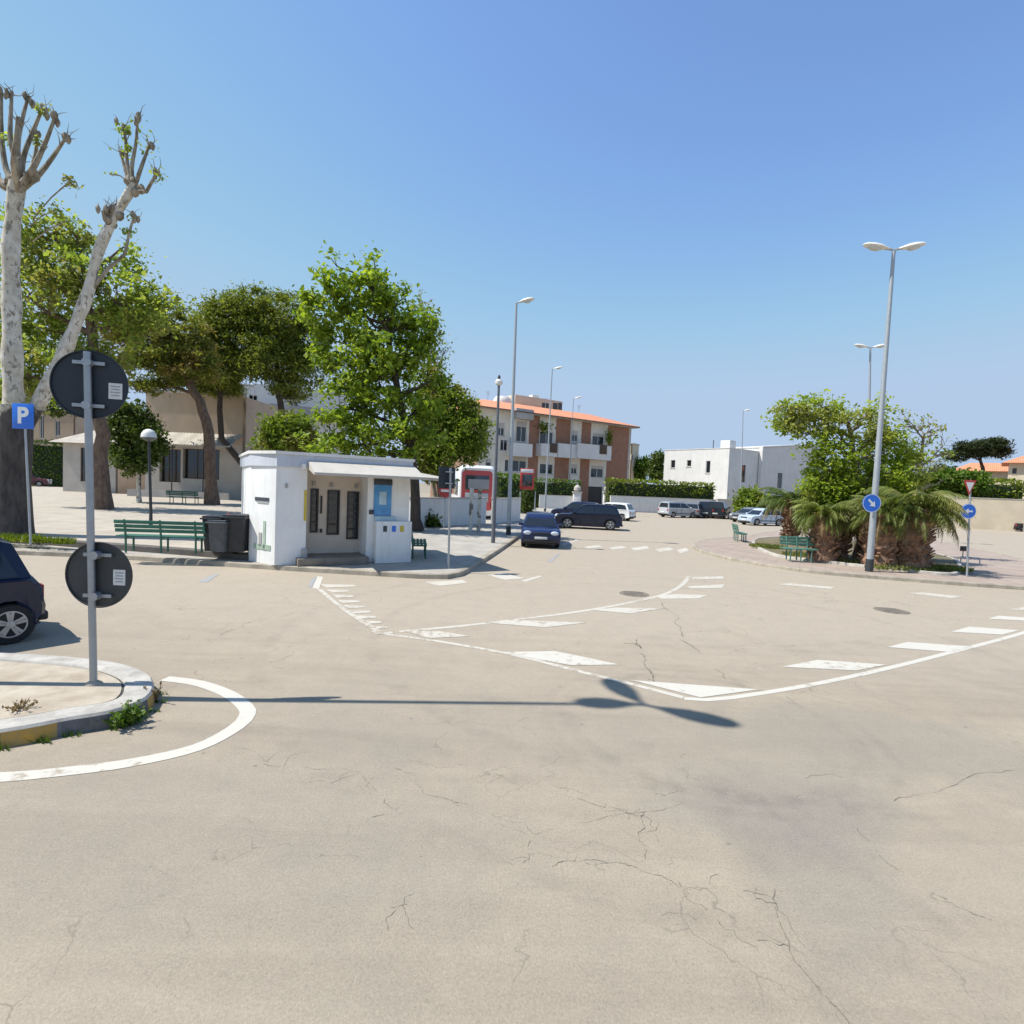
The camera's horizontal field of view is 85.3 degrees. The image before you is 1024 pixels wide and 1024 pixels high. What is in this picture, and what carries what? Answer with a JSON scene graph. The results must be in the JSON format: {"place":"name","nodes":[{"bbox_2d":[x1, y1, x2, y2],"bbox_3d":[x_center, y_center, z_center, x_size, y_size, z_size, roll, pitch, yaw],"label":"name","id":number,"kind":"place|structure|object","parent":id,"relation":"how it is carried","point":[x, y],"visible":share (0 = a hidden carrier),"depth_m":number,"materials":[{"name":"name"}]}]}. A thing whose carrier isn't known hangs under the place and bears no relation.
{"place":"outdoors","nodes":[
{"label":"outdoors","id":0,"kind":"place"},
{"bbox_2d":[33,408,108,446],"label":"tan house","id":1,"kind":"structure","parent":0,"point":[48,428],"depth_m":79.69,"materials":[{"name":"paint"}]},
{"bbox_2d":[32,486,247,552],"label":"piazza paving","id":2,"kind":"structure","parent":0,"point":[59,512],"depth_m":28.07,"materials":[{"name":"stone"}]},
{"bbox_2d":[31,474,51,486],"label":"parked car","id":3,"kind":"object","parent":2,"relation":"on","point":[37,481],"visible":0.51,"depth_m":61.35,"materials":[{"name":"red paint"}]},
{"bbox_2d":[0,83,168,534],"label":"pollarded plane tree","id":4,"kind":"object","parent":2,"relation":"on","point":[18,181],"visible":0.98,"depth_m":17.49,"materials":[{"name":"grey plant"}]},
{"bbox_2d":[0,190,199,509],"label":"broadleaf tree","id":5,"kind":"object","parent":2,"relation":"on","point":[47,277],"visible":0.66,"depth_m":30.05,"materials":[{"name":"green plant"}]},
{"bbox_2d":[106,397,175,502],"bbox_3d":[-26.050,-4.304,38.516,5.489,7.282,4.109,2,3,0],"label":"evergreen tree","id":6,"kind":"object","parent":2,"relation":"on","point":[127,423],"visible":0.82,"depth_m":37.79,"materials":[{"name":"green plant"}]},
{"bbox_2d":[140,429,157,524],"bbox_3d":[-14.040,-1.286,21.463,0.570,3.817,0.570,2,3,0],"label":"globe lamp","id":7,"kind":"object","parent":2,"relation":"on","point":[148,435],"visible":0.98,"depth_m":21.40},
{"bbox_2d":[84,295,227,504],"bbox_3d":[-25.328,-7.989,39.633,10.634,14.660,6.862,2,3,0],"label":"pine tree","id":8,"kind":"object","parent":2,"relation":"on","point":[191,362],"visible":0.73,"depth_m":38.86,"materials":[{"name":"green plant"}]},
{"bbox_2d":[166,490,201,503],"bbox_3d":[-23.602,-1.081,39.976,2.300,0.906,0.548,2,3,0],"label":"park bench","id":9,"kind":"object","parent":2,"relation":"on","point":[187,493],"visible":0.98,"depth_m":39.77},
{"bbox_2d":[146,296,251,467],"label":"pine tree","id":10,"kind":"object","parent":2,"relation":"on","point":[217,391],"visible":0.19,"depth_m":47.57,"materials":[{"name":"green plant"}]},
{"bbox_2d":[220,513,248,551],"bbox_3d":[-7.667,0.612,15.601,0.680,1.098,0.838,2,3,-3],"label":"wheelie bin","id":11,"kind":"object","parent":2,"relation":"on","point":[238,534],"visible":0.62,"depth_m":15.27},
{"bbox_2d":[192,280,339,418],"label":"pine tree","id":12,"kind":"object","parent":2,"relation":"on","point":[281,346],"visible":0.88,"depth_m":45.44,"materials":[{"name":"green plant"}]},
{"bbox_2d":[246,403,324,452],"bbox_3d":[-13.728,-3.295,34.049,5.076,6.703,3.820,2,3,0],"label":"round bush","id":13,"kind":"object","parent":2,"relation":"on","point":[278,430],"visible":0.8,"depth_m":33.10,"materials":[{"name":"green plant"}]},
{"bbox_2d":[11,508,552,572],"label":"pavement","id":14,"kind":"structure","parent":0,"point":[466,547],"depth_m":19.52,"materials":[{"name":"concrete"}]},
{"bbox_2d":[48,430,144,492],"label":"pavilion","id":15,"kind":"structure","parent":14,"relation":"on","point":[73,463],"depth_m":51.99,"materials":[{"name":"paint"}]},
{"bbox_2d":[81,448,84,480],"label":"window","id":16,"kind":"structure","parent":15,"relation":"in","point":[82,449],"depth_m":52.06,"materials":[{"name":"grey glass"}]},
{"bbox_2d":[10,538,248,560],"bbox_3d":[-13.916,0.959,16.425,13.622,0.190,1.722,2,3,1],"label":"piazza step","id":17,"kind":"object","parent":14,"relation":"on","point":[185,551],"visible":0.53,"depth_m":16.14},
{"bbox_2d":[12,403,33,543],"bbox_3d":[-13.702,-1.060,15.604,0.600,3.937,0.099,2,3,0],"label":"parking sign","id":18,"kind":"object","parent":17,"relation":"on","point":[22,416],"visible":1,"depth_m":15.50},
{"bbox_2d":[0,532,76,543],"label":"grass","id":19,"kind":"structure","parent":17,"relation":"on","point":[13,537],"depth_m":16.11,"materials":[{"name":"green plant"}]},
{"bbox_2d":[114,519,206,553],"bbox_3d":[-9.469,0.657,15.121,2.250,0.906,0.548,2,3,-8],"label":"park bench","id":20,"kind":"object","parent":17,"relation":"on","point":[166,526],"visible":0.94,"depth_m":14.92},
{"bbox_2d":[200,514,222,550],"bbox_3d":[-8.255,0.615,15.533,0.560,1.048,0.838,2,3,-6],"label":"wheelie bin","id":21,"kind":"object","parent":17,"relation":"on","point":[204,518],"visible":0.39,"depth_m":15.17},
{"bbox_2d":[205,520,236,552],"bbox_3d":[-8.026,0.678,15.451,0.560,0.948,0.838,3,3,3],"label":"wheelie bin","id":22,"kind":"object","parent":17,"relation":"on","point":[218,530],"visible":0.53,"depth_m":15.11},
{"bbox_2d":[127,390,277,499],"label":"bar building","id":23,"kind":"structure","parent":14,"relation":"on","point":[180,418],"depth_m":49.83,"materials":[{"name":"paint"}]},
{"bbox_2d":[162,449,180,481],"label":"window","id":24,"kind":"structure","parent":23,"relation":"in","point":[166,473],"depth_m":50.32,"materials":[{"name":"grey glass"}]},
{"bbox_2d":[185,449,219,479],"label":"window","id":25,"kind":"structure","parent":23,"relation":"in","point":[193,457],"depth_m":50.31,"materials":[{"name":"grey glass"}]},
{"bbox_2d":[239,451,438,565],"bbox_3d":[-5.597,-0.202,17.670,5.307,3.050,6.234,1,3,-30],"label":"kiosk","id":26,"kind":"object","parent":14,"relation":"on","point":[308,509],"visible":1,"depth_m":15.89,"materials":[{"name":"paint"}]},
{"bbox_2d":[285,240,460,531],"bbox_3d":[-6.671,-5.876,26.878,8.083,13.570,5.101,3,3,22],"label":"broadleaf tree","id":27,"kind":"object","parent":14,"relation":"on","point":[382,301],"visible":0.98,"depth_m":26.32,"materials":[{"name":"green plant"}]},
{"bbox_2d":[411,532,426,558],"bbox_3d":[-3.042,0.966,17.960,0.548,0.906,1.900,2,3,-10],"label":"park bench","id":28,"kind":"object","parent":14,"relation":"on","point":[417,542],"visible":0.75,"depth_m":17.31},
{"bbox_2d":[424,509,442,527],"bbox_3d":[-4.557,0.506,30.135,1.968,1.440,1.495,2,3,0],"label":"shrub","id":29,"kind":"object","parent":14,"relation":"on","point":[434,521],"visible":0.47,"depth_m":29.81,"materials":[{"name":"green plant"}]},
{"bbox_2d":[395,361,495,496],"bbox_3d":[-3.861,-3.914,31.785,6.289,9.562,4.192,3,3,11],"label":"broadleaf tree","id":30,"kind":"object","parent":14,"relation":"on","point":[462,421],"visible":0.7,"depth_m":31.29,"materials":[{"name":"green plant"}]},
{"bbox_2d":[438,466,454,567],"bbox_3d":[-1.802,0.163,15.509,0.559,2.838,0.210,0,4,-43],"label":"square sign","id":31,"kind":"object","parent":14,"relation":"on","point":[446,478],"visible":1,"depth_m":15.50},
{"bbox_2d":[409,497,486,526],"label":"roadside wall","id":32,"kind":"structure","parent":14,"relation":"on","point":[459,510],"depth_m":31.57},
{"bbox_2d":[468,479,488,531],"bbox_3d":[-1.721,-0.320,28.055,1.038,2.653,0.362,2,3,0],"label":"notice board","id":33,"kind":"object","parent":14,"relation":"on","point":[479,484],"visible":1,"depth_m":27.88,"materials":[{"name":"white metal"}]},
{"bbox_2d":[491,375,502,542],"bbox_3d":[-0.667,-2.167,22.943,0.320,6.899,0.312,2,3,0],"label":"lamp post","id":34,"kind":"object","parent":14,"relation":"on","point":[498,381],"visible":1,"depth_m":22.91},
{"bbox_2d":[496,471,521,497],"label":"clipped hedge","id":35,"kind":"object","parent":14,"relation":"on","point":[502,486],"visible":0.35,"depth_m":51.79,"materials":[{"name":"green plant"}]},
{"bbox_2d":[506,297,534,534],"bbox_3d":[0.390,-4.564,26.899,0.931,11.410,0.398,3,3,20],"label":"street lamp","id":36,"kind":"object","parent":14,"relation":"on","point":[509,500],"visible":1,"depth_m":26.94,"materials":[{"name":"grey metal"}]},
{"bbox_2d":[516,485,538,513],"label":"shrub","id":37,"kind":"object","parent":14,"relation":"on","point":[527,499],"visible":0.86,"depth_m":49.40,"materials":[{"name":"green plant"}]},
{"bbox_2d":[520,468,535,511],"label":"poster board","id":38,"kind":"object","parent":14,"relation":"on","point":[526,479],"visible":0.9,"depth_m":44.74,"materials":[{"name":"red glass"}]},
{"bbox_2d":[242,383,346,453],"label":"white block","id":39,"kind":"structure","parent":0,"point":[258,392],"depth_m":68.81,"materials":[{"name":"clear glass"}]},
{"bbox_2d":[409,289,456,496],"bbox_3d":[-5.088,-6.383,34.068,2.972,14.025,2.182,2,3,-15],"label":"broadleaf tree","id":40,"kind":"object","parent":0,"point":[434,491],"visible":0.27,"depth_m":33.76,"materials":[{"name":"green plant"}]},
{"bbox_2d":[491,498,521,522],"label":"roadside wall","id":41,"kind":"structure","parent":0,"point":[501,510],"depth_m":36.17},
{"bbox_2d":[0,486,1023,1023],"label":"road","id":42,"kind":"structure","parent":0,"point":[210,884],"depth_m":4.35,"materials":[{"name":"asphalt"}]},
{"bbox_2d":[0,538,47,644],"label":"parked car","id":43,"kind":"object","parent":42,"relation":"on","point":[23,611],"visible":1,"depth_m":7.82,"materials":[{"name":"blue paint"}]},
{"bbox_2d":[0,373,76,419],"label":"tree","id":44,"kind":"object","parent":42,"relation":"on","point":[56,414],"visible":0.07,"depth_m":71.48,"materials":[{"name":"green plant"}]},
{"bbox_2d":[32,439,62,486],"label":"clipped hedge","id":45,"kind":"object","parent":42,"relation":"on","point":[47,463],"visible":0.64,"depth_m":71.31,"materials":[{"name":"green plant"}]},
{"bbox_2d":[0,653,154,747],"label":"traffic island","id":46,"kind":"structure","parent":42,"relation":"on","point":[51,683],"depth_m":5.77,"materials":[{"name":"concrete"}]},
{"bbox_2d":[2,697,37,712],"bbox_3d":[-4.728,1.855,5.341,0.270,0.112,0.267,2,3,0],"label":"weed","id":47,"kind":"object","parent":46,"relation":"on","point":[15,707],"visible":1,"depth_m":5.37,"materials":[{"name":"beige plant"}]},
{"bbox_2d":[49,350,132,686],"bbox_3d":[-4.526,0.075,5.986,0.835,3.607,0.185,2,3,-9],"label":"road sign","id":48,"kind":"object","parent":46,"relation":"on","point":[88,386],"visible":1,"depth_m":6.00,"materials":[{"name":"metal"}]},
{"bbox_2d":[0,688,168,750],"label":"grass","id":49,"kind":"structure","parent":42,"relation":"on","point":[66,736],"depth_m":5.18,"materials":[{"name":"green plant"}]},
{"bbox_2d":[96,698,153,729],"bbox_3d":[-3.794,1.981,5.456,0.397,0.271,0.425,2,3,0],"label":"weed","id":50,"kind":"object","parent":42,"relation":"on","point":[129,716],"visible":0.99,"depth_m":5.40,"materials":[{"name":"green plant"}]},
{"bbox_2d":[15,531,520,578],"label":"kerb","id":51,"kind":"structure","parent":42,"relation":"on","point":[470,567],"depth_m":15.08,"materials":[{"name":"concrete"}]},
{"bbox_2d":[451,465,493,517],"bbox_3d":[-3.173,-1.545,43.088,2.574,3.854,9.670,2,3,-9],"label":"coach","id":52,"kind":"object","parent":42,"relation":"on","point":[463,476],"visible":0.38,"depth_m":38.36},
{"bbox_2d":[465,475,488,489],"bbox_3d":[-2.400,-2.017,38.309,1.640,1.000,0.050,2,3,-9],"label":"rear window","id":53,"kind":"structure","parent":52,"relation":"in","point":[467,477],"depth_m":38.23,"materials":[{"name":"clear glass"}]},
{"bbox_2d":[0,576,1023,781],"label":"fresh road markings","id":54,"kind":"object","parent":42,"relation":"on","point":[246,708],"visible":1,"depth_m":7.11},
{"bbox_2d":[430,391,639,503],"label":"apartment house","id":55,"kind":"structure","parent":42,"relation":"on","point":[596,459],"depth_m":80.11,"materials":[{"name":"brick"}]},
{"bbox_2d":[512,456,526,471],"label":"window","id":56,"kind":"structure","parent":55,"relation":"in","point":[518,462],"depth_m":75.98,"materials":[{"name":"grey glass"}]},
{"bbox_2d":[515,420,526,442],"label":"window","id":57,"kind":"structure","parent":55,"relation":"in","point":[521,425],"depth_m":75.89,"materials":[{"name":"grey glass"}]},
{"bbox_2d":[588,486,601,503],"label":"garage door","id":58,"kind":"structure","parent":55,"relation":"in","point":[594,493],"depth_m":84.02,"materials":[{"name":"metal"}]},
{"bbox_2d":[590,465,602,477],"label":"window","id":59,"kind":"structure","parent":55,"relation":"in","point":[596,470],"depth_m":83.90,"materials":[{"name":"grey glass"}]},
{"bbox_2d":[592,433,603,444],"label":"window","id":60,"kind":"structure","parent":55,"relation":"in","point":[598,438],"depth_m":83.66,"materials":[{"name":"grey glass"}]},
{"bbox_2d":[519,512,562,547],"bbox_3d":[1.232,0.729,24.654,1.880,1.376,3.957,2,3,1],"label":"parked car","id":61,"kind":"object","parent":42,"relation":"on","point":[540,528],"visible":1,"depth_m":23.11,"materials":[{"name":"blue paint"}]},
{"bbox_2d":[544,366,562,511],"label":"street lamp","id":62,"kind":"object","parent":42,"relation":"on","point":[560,367],"visible":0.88,"depth_m":55.39,"materials":[{"name":"grey metal"}]},
{"bbox_2d":[539,495,572,508],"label":"garden wall","id":63,"kind":"structure","parent":42,"relation":"on","point":[556,501],"depth_m":64.80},
{"bbox_2d":[532,477,581,507],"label":"clipped hedge","id":64,"kind":"object","parent":42,"relation":"on","point":[562,487],"visible":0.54,"depth_m":65.28,"materials":[{"name":"green plant"}]},
{"bbox_2d":[551,501,598,516],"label":"parked car","id":65,"kind":"object","parent":42,"relation":"on","point":[571,507],"visible":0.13,"depth_m":44.09,"materials":[{"name":"blue paint"}]},
{"bbox_2d":[555,504,622,530],"bbox_3d":[4.906,0.262,35.735,4.307,1.595,2.080,3,3,7],"label":"parked car","id":66,"kind":"object","parent":42,"relation":"on","point":[607,517],"visible":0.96,"depth_m":34.88,"materials":[{"name":"black paint"}]},
{"bbox_2d":[202,603,1022,1023],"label":"road cracks","id":67,"kind":"object","parent":42,"relation":"on","point":[652,827],"visible":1,"depth_m":3.94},
{"bbox_2d":[604,502,635,520],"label":"parked car","id":68,"kind":"object","parent":42,"relation":"on","point":[626,511],"visible":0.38,"depth_m":46.53,"materials":[{"name":"white paint"}]},
{"bbox_2d":[619,591,648,596],"bbox_3d":[2.987,1.996,13.594,0.720,0.012,0.720,2,3,0],"label":"manhole cover","id":69,"kind":"object","parent":42,"relation":"on","point":[635,593],"visible":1,"depth_m":13.54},
{"bbox_2d":[633,455,651,482],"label":"tree","id":70,"kind":"object","parent":42,"relation":"on","point":[641,466],"visible":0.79,"depth_m":110.73,"materials":[{"name":"green plant"}]},
{"bbox_2d":[644,448,664,483],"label":"tree","id":71,"kind":"object","parent":42,"relation":"on","point":[655,470],"visible":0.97,"depth_m":102.65,"materials":[{"name":"green plant"}]},
{"bbox_2d":[603,477,715,502],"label":"clipped hedge","id":72,"kind":"object","parent":42,"relation":"on","point":[622,487],"visible":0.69,"depth_m":68.55,"materials":[{"name":"green plant"}]},
{"bbox_2d":[610,495,715,512],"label":"boundary wall","id":73,"kind":"structure","parent":42,"relation":"on","point":[645,504],"depth_m":67.83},
{"bbox_2d":[317,539,1023,698],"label":"road markings","id":74,"kind":"object","parent":42,"relation":"on","point":[441,634],"visible":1,"depth_m":11.03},
{"bbox_2d":[658,501,694,517],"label":"parked car","id":75,"kind":"object","parent":42,"relation":"on","point":[672,509],"visible":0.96,"depth_m":56.87,"materials":[{"name":"silver paint"}]},
{"bbox_2d":[683,503,704,517],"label":"parked car","id":76,"kind":"object","parent":42,"relation":"on","point":[698,510],"visible":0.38,"depth_m":57.86,"materials":[{"name":"grey paint"}]},
{"bbox_2d":[699,501,713,517],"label":"parked car","id":77,"kind":"object","parent":42,"relation":"on","point":[707,512],"visible":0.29,"depth_m":58.70,"materials":[{"name":"black paint"}]},
{"bbox_2d":[707,501,730,518],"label":"parked car","id":78,"kind":"object","parent":42,"relation":"on","point":[722,510],"visible":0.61,"depth_m":58.36,"materials":[{"name":"black paint"}]},
{"bbox_2d":[729,507,758,521],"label":"parked car","id":79,"kind":"object","parent":42,"relation":"on","point":[734,516],"visible":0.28,"depth_m":53.11,"materials":[{"name":"grey paint"}]},
{"bbox_2d":[728,483,770,511],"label":"shrub","id":80,"kind":"object","parent":42,"relation":"on","point":[745,497],"visible":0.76,"depth_m":57.24,"materials":[{"name":"green plant"}]},
{"bbox_2d":[738,508,783,525],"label":"parked car","id":81,"kind":"object","parent":42,"relation":"on","point":[754,516],"visible":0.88,"depth_m":48.36,"materials":[{"name":"paint"}]},
{"bbox_2d":[692,531,1023,589],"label":"kerb","id":82,"kind":"structure","parent":42,"relation":"on","point":[695,547],"depth_m":18.21,"materials":[{"name":"concrete"}]},
{"bbox_2d":[854,344,883,459],"bbox_3d":[22.646,-4.475,35.797,1.933,12.546,0.417,3,3,9],"label":"street lamp","id":83,"kind":"object","parent":42,"relation":"on","point":[865,346],"visible":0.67,"depth_m":35.53,"materials":[{"name":"grey metal"}]},
{"bbox_2d":[873,607,910,613],"bbox_3d":[8.768,2.274,12.838,0.720,0.012,0.720,2,3,0],"label":"manhole cover","id":84,"kind":"object","parent":42,"relation":"on","point":[891,610],"visible":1,"depth_m":12.81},
{"bbox_2d":[809,471,1023,498],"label":"garden hedge","id":85,"kind":"object","parent":42,"relation":"on","point":[1013,490],"visible":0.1,"depth_m":65.19,"materials":[{"name":"green plant"}]},
{"bbox_2d":[840,497,1023,531],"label":"car park wall","id":86,"kind":"structure","parent":42,"relation":"on","point":[1000,514],"depth_m":58.75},
{"bbox_2d":[927,461,995,496],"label":"tree","id":87,"kind":"object","parent":42,"relation":"on","point":[955,484],"visible":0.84,"depth_m":62.96,"materials":[{"name":"green plant"}]},
{"bbox_2d":[939,435,1017,472],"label":"umbrella pine","id":88,"kind":"object","parent":42,"relation":"on","point":[988,447],"visible":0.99,"depth_m":80.28,"materials":[{"name":"green plant"}]},
{"bbox_2d":[1001,456,1023,498],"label":"villa","id":89,"kind":"object","parent":42,"relation":"on","point":[1016,468],"visible":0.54,"depth_m":77.20,"materials":[{"name":"paint"}]},
{"bbox_2d":[0,0,1023,484],"label":"sky","id":90,"kind":"structure","parent":0,"point":[687,196],"materials":[{"name":"blue"}]},
{"bbox_2d":[629,443,639,483],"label":"house","id":91,"kind":"structure","parent":0,"point":[634,451],"depth_m":110.36,"materials":[{"name":"paint"}]},
{"bbox_2d":[663,440,758,499],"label":"white house","id":92,"kind":"structure","parent":0,"point":[720,467],"depth_m":87.74,"materials":[{"name":"paint"}]},
{"bbox_2d":[736,444,818,499],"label":"white house","id":93,"kind":"structure","parent":0,"point":[779,468],"depth_m":92.86,"materials":[{"name":"paint"}]},
{"bbox_2d":[696,531,1023,585],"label":"pavement","id":94,"kind":"structure","parent":0,"point":[994,568],"depth_m":21.98,"materials":[{"name":"stone"}]},
{"bbox_2d":[780,536,818,561],"bbox_3d":[10.829,1.378,20.988,1.250,0.906,0.548,3,3,6],"label":"park bench","id":95,"kind":"object","parent":94,"relation":"on","point":[789,540],"visible":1,"depth_m":21.14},
{"bbox_2d":[752,537,962,575],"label":"bed kerb","id":96,"kind":"structure","parent":94,"relation":"on","point":[954,573],"depth_m":20.53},
{"bbox_2d":[755,537,957,571],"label":"bed soil","id":97,"kind":"structure","parent":96,"relation":"in","point":[939,559],"depth_m":24.57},
{"bbox_2d":[755,487,815,542],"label":"palm tree","id":98,"kind":"object","parent":97,"relation":"on","point":[781,500],"visible":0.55,"depth_m":27.56,"materials":[{"name":"green plant"}]},
{"bbox_2d":[788,499,861,561],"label":"palm tree","id":99,"kind":"object","parent":97,"relation":"on","point":[827,522],"visible":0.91,"depth_m":20.85,"materials":[{"name":"green plant"}]},
{"bbox_2d":[797,503,863,559],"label":"palm tree","id":100,"kind":"object","parent":97,"relation":"on","point":[845,545],"visible":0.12,"depth_m":21.46,"materials":[{"name":"green plant"}]},
{"bbox_2d":[760,388,940,558],"bbox_3d":[13.691,-1.530,22.337,7.103,6.835,2.872,2,3,0],"label":"broadleaf tree","id":101,"kind":"object","parent":97,"relation":"on","point":[841,483],"visible":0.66,"depth_m":22.05,"materials":[{"name":"green plant"}]},
{"bbox_2d":[748,542,973,571],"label":"grass","id":102,"kind":"structure","parent":97,"relation":"on","point":[935,566],"depth_m":19.71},
{"bbox_2d":[835,493,929,565],"bbox_3d":[13.392,0.622,20.232,2.670,2.637,2.991,2,3,0],"label":"palm tree","id":103,"kind":"object","parent":97,"relation":"on","point":[886,549],"visible":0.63,"depth_m":19.76,"materials":[{"name":"green plant"}]},
{"bbox_2d":[857,486,974,568],"bbox_3d":[14.549,0.544,19.999,3.584,2.912,3.857,2,3,0],"label":"palm tree","id":104,"kind":"object","parent":97,"relation":"on","point":[943,508],"visible":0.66,"depth_m":19.45,"materials":[{"name":"green plant"}]},
{"bbox_2d":[888,404,957,489],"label":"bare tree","id":105,"kind":"object","parent":97,"relation":"on","point":[923,436],"visible":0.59,"depth_m":24.46,"materials":[{"name":"green plant"}]},
{"bbox_2d":[863,242,925,571],"bbox_3d":[12.466,-3.460,18.709,1.933,10.989,0.400,3,3,7],"label":"street lamp","id":106,"kind":"object","parent":94,"relation":"on","point":[869,560],"visible":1,"depth_m":18.64,"materials":[{"name":"grey metal"}]},
{"bbox_2d":[862,494,880,511],"bbox_3d":[12.103,-0.297,18.730,0.620,0.620,0.089,2,3,0],"label":"direction sign","id":107,"kind":"object","parent":106,"relation":"attached to","point":[871,502],"visible":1,"depth_m":18.69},
{"bbox_2d":[961,480,976,576],"bbox_3d":[15.211,0.542,18.603,0.500,3.241,0.091,2,3,0],"label":"give way sign","id":108,"kind":"object","parent":94,"relation":"on","point":[970,509],"visible":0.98,"depth_m":18.54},
{"bbox_2d":[956,463,1007,484],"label":"tiled house","id":109,"kind":"structure","parent":0,"point":[998,470],"depth_m":88.92,"materials":[{"name":"orange tile"}]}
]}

